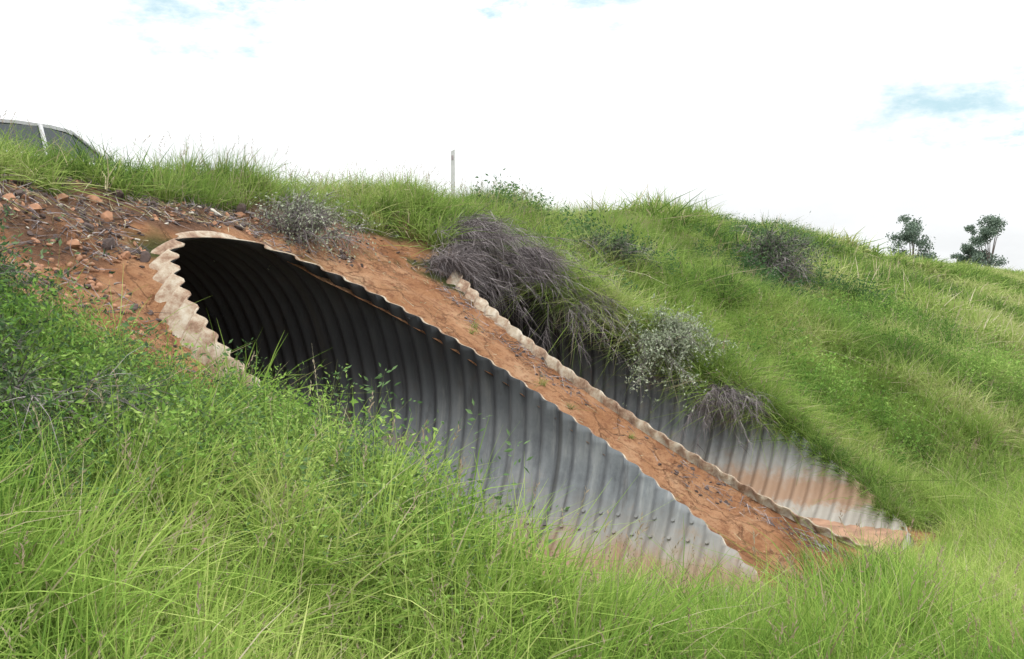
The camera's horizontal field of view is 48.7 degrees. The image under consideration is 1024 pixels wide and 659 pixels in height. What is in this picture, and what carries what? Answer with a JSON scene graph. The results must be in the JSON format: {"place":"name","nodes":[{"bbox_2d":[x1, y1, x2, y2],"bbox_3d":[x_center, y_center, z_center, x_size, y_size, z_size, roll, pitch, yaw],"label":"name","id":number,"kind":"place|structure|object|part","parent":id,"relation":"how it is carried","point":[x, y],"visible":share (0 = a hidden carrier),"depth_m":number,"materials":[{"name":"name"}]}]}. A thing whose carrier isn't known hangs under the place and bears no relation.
{"place":"outdoors","nodes":[
{"label":"outdoors","id":0,"kind":"place"},
{"bbox_2d":[0,175,1023,658],"bbox_3d":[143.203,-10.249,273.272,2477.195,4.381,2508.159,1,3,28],"label":"ground","id":1,"kind":"structure","parent":0,"point":[426,307],"depth_m":9.79,"materials":[{"name":"soil"}]},
{"bbox_2d":[0,187,127,390],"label":"green shrub","id":2,"kind":"object","parent":1,"relation":"on","point":[15,242],"visible":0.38,"depth_m":6.28,"materials":[{"name":"green plant"}]},
{"bbox_2d":[0,300,227,501],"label":"green shrub","id":3,"kind":"object","parent":1,"relation":"on","point":[26,390],"visible":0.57,"depth_m":5.30,"materials":[{"name":"green plant"}]},
{"bbox_2d":[245,173,398,273],"bbox_3d":[-1.906,-0.906,10.431,1.535,1.151,1.560,1,3,28],"label":"grey shrub","id":4,"kind":"object","parent":1,"relation":"on","point":[301,224],"visible":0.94,"depth_m":10.37,"materials":[{"name":"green plant"}]},
{"bbox_2d":[0,176,830,574],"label":"rubble","id":5,"kind":"object","parent":1,"relation":"on","point":[144,256],"visible":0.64,"depth_m":8.43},
{"bbox_2d":[0,173,850,577],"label":"stick litter","id":6,"kind":"object","parent":1,"relation":"on","point":[226,219],"visible":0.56,"depth_m":9.34,"materials":[{"name":"wood"}]},
{"bbox_2d":[451,149,454,193],"bbox_3d":[-1.011,-2.415,19.357,0.065,1.320,0.030,1,3,28],"label":"guide post","id":7,"kind":"object","parent":1,"relation":"on","point":[453,167],"visible":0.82,"depth_m":19.33,"materials":[{"name":"white plastic"}]},
{"bbox_2d":[149,231,771,654],"bbox_3d":[-7.581,0.577,12.057,21.629,2.992,3.098,1,3,28],"label":"corrugated culvert pipe","id":8,"kind":"object","parent":1,"relation":"on","point":[261,295],"visible":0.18,"depth_m":9.79,"materials":[{"name":"metal"}]},
{"bbox_2d":[414,234,530,308],"bbox_3d":[-0.627,-0.447,11.920,1.474,1.224,1.417,1,3,28],"label":"dead shrub","id":9,"kind":"object","parent":1,"relation":"on","point":[459,261],"visible":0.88,"depth_m":11.79,"materials":[{"name":"grey plant"}]},
{"bbox_2d":[0,250,1023,658],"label":"tall grass","id":10,"kind":"structure","parent":1,"relation":"on","point":[942,598],"depth_m":5.59,"materials":[{"name":"plant"}]},
{"bbox_2d":[0,110,1023,582],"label":"slope grass","id":11,"kind":"structure","parent":1,"relation":"on","point":[988,298],"depth_m":14.12,"materials":[{"name":"plant"}]},
{"bbox_2d":[0,168,1023,658],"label":"leafy weeds","id":12,"kind":"object","parent":1,"relation":"on","point":[180,408],"visible":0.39,"depth_m":6.08,"materials":[{"name":"green plant"}]},
{"bbox_2d":[426,206,608,333],"bbox_3d":[-0.162,-0.660,12.696,2.567,1.683,2.109,1,3,28],"label":"dead shrub","id":13,"kind":"object","parent":1,"relation":"on","point":[496,236],"visible":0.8,"depth_m":12.58,"materials":[{"name":"grey plant"}]},
{"bbox_2d":[473,233,641,350],"bbox_3d":[0.410,-0.288,13.121,1.787,1.766,2.260,-2,3,-43],"label":"dead shrub","id":14,"kind":"object","parent":1,"relation":"on","point":[549,261],"visible":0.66,"depth_m":13.09,"materials":[{"name":"grey plant"}]},
{"bbox_2d":[534,280,639,378],"bbox_3d":[0.988,0.030,13.407,1.553,1.368,1.651,1,3,28],"label":"dead shrub","id":15,"kind":"object","parent":1,"relation":"on","point":[584,311],"visible":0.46,"depth_m":13.20,"materials":[{"name":"grey plant"}]},
{"bbox_2d":[572,219,681,279],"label":"green shrub","id":16,"kind":"object","parent":1,"relation":"on","point":[626,247],"visible":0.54,"depth_m":15.23,"materials":[{"name":"green plant"}]},
{"bbox_2d":[585,293,749,420],"bbox_3d":[1.935,0.289,12.894,1.841,1.415,1.898,0,2,-12],"label":"grey shrub","id":17,"kind":"object","parent":1,"relation":"on","point":[676,329],"visible":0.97,"depth_m":12.84,"materials":[{"name":"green plant"}]},
{"bbox_2d":[440,247,913,553],"bbox_3d":[-5.693,0.433,15.641,21.528,2.992,3.098,1,3,28],"label":"corrugated culvert pipe","id":18,"kind":"object","parent":1,"relation":"on","point":[774,486],"visible":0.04,"depth_m":12.52,"materials":[{"name":"metal"}]},
{"bbox_2d":[555,517,906,595],"bbox_3d":[-5.308,1.828,13.142,19.370,0.210,5.657,1,3,28],"label":"sediment","id":19,"kind":"object","parent":18,"relation":"in","point":[869,531],"visible":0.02,"depth_m":11.06,"materials":[{"name":"brown soil"}]},
{"bbox_2d":[678,374,784,470],"bbox_3d":[2.465,1.031,12.584,1.185,1.191,1.332,1,3,28],"label":"dead shrub","id":20,"kind":"object","parent":1,"relation":"on","point":[729,393],"visible":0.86,"depth_m":12.55,"materials":[{"name":"grey plant"}]},
{"bbox_2d":[710,211,842,293],"bbox_3d":[5.045,-0.836,21.732,3.482,2.893,3.156,-1,2,-22],"label":"green shrub","id":21,"kind":"object","parent":1,"relation":"on","point":[779,251],"visible":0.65,"depth_m":21.41,"materials":[{"name":"green plant"}]},
{"bbox_2d":[774,221,844,264],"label":"green shrub","id":22,"kind":"object","parent":1,"relation":"on","point":[801,245],"visible":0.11,"depth_m":25.21,"materials":[{"name":"green plant"}]},
{"bbox_2d":[885,214,937,258],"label":"eucalyptus tree","id":23,"kind":"object","parent":1,"relation":"on","point":[910,235],"visible":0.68,"depth_m":148.92,"materials":[{"name":"green plant"}]},
{"bbox_2d":[950,224,980,265],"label":"eucalyptus tree","id":24,"kind":"object","parent":1,"relation":"on","point":[965,249],"visible":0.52,"depth_m":170.94,"materials":[{"name":"green plant"}]},
{"bbox_2d":[966,214,1008,266],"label":"eucalyptus tree","id":25,"kind":"object","parent":1,"relation":"on","point":[989,230],"visible":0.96,"depth_m":166.71,"materials":[{"name":"green plant"}]},
{"bbox_2d":[0,0,1023,271],"label":"sky","id":26,"kind":"structure","parent":0,"point":[856,115],"materials":[{"name":"white"}]},
{"bbox_3d":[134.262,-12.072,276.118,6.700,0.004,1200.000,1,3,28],"label":"road","id":27,"kind":"structure","parent":0,"visible":0},
{"bbox_2d":[0,118,113,163],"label":"parked car","id":28,"kind":"object","parent":27,"relation":"on","point":[32,125],"visible":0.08,"depth_m":17.18,"materials":[{"name":"paint"}]},
{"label":"windows","id":29,"kind":"part","parent":28,"relation":"part of","materials":[{"name":"glass"}]}
]}

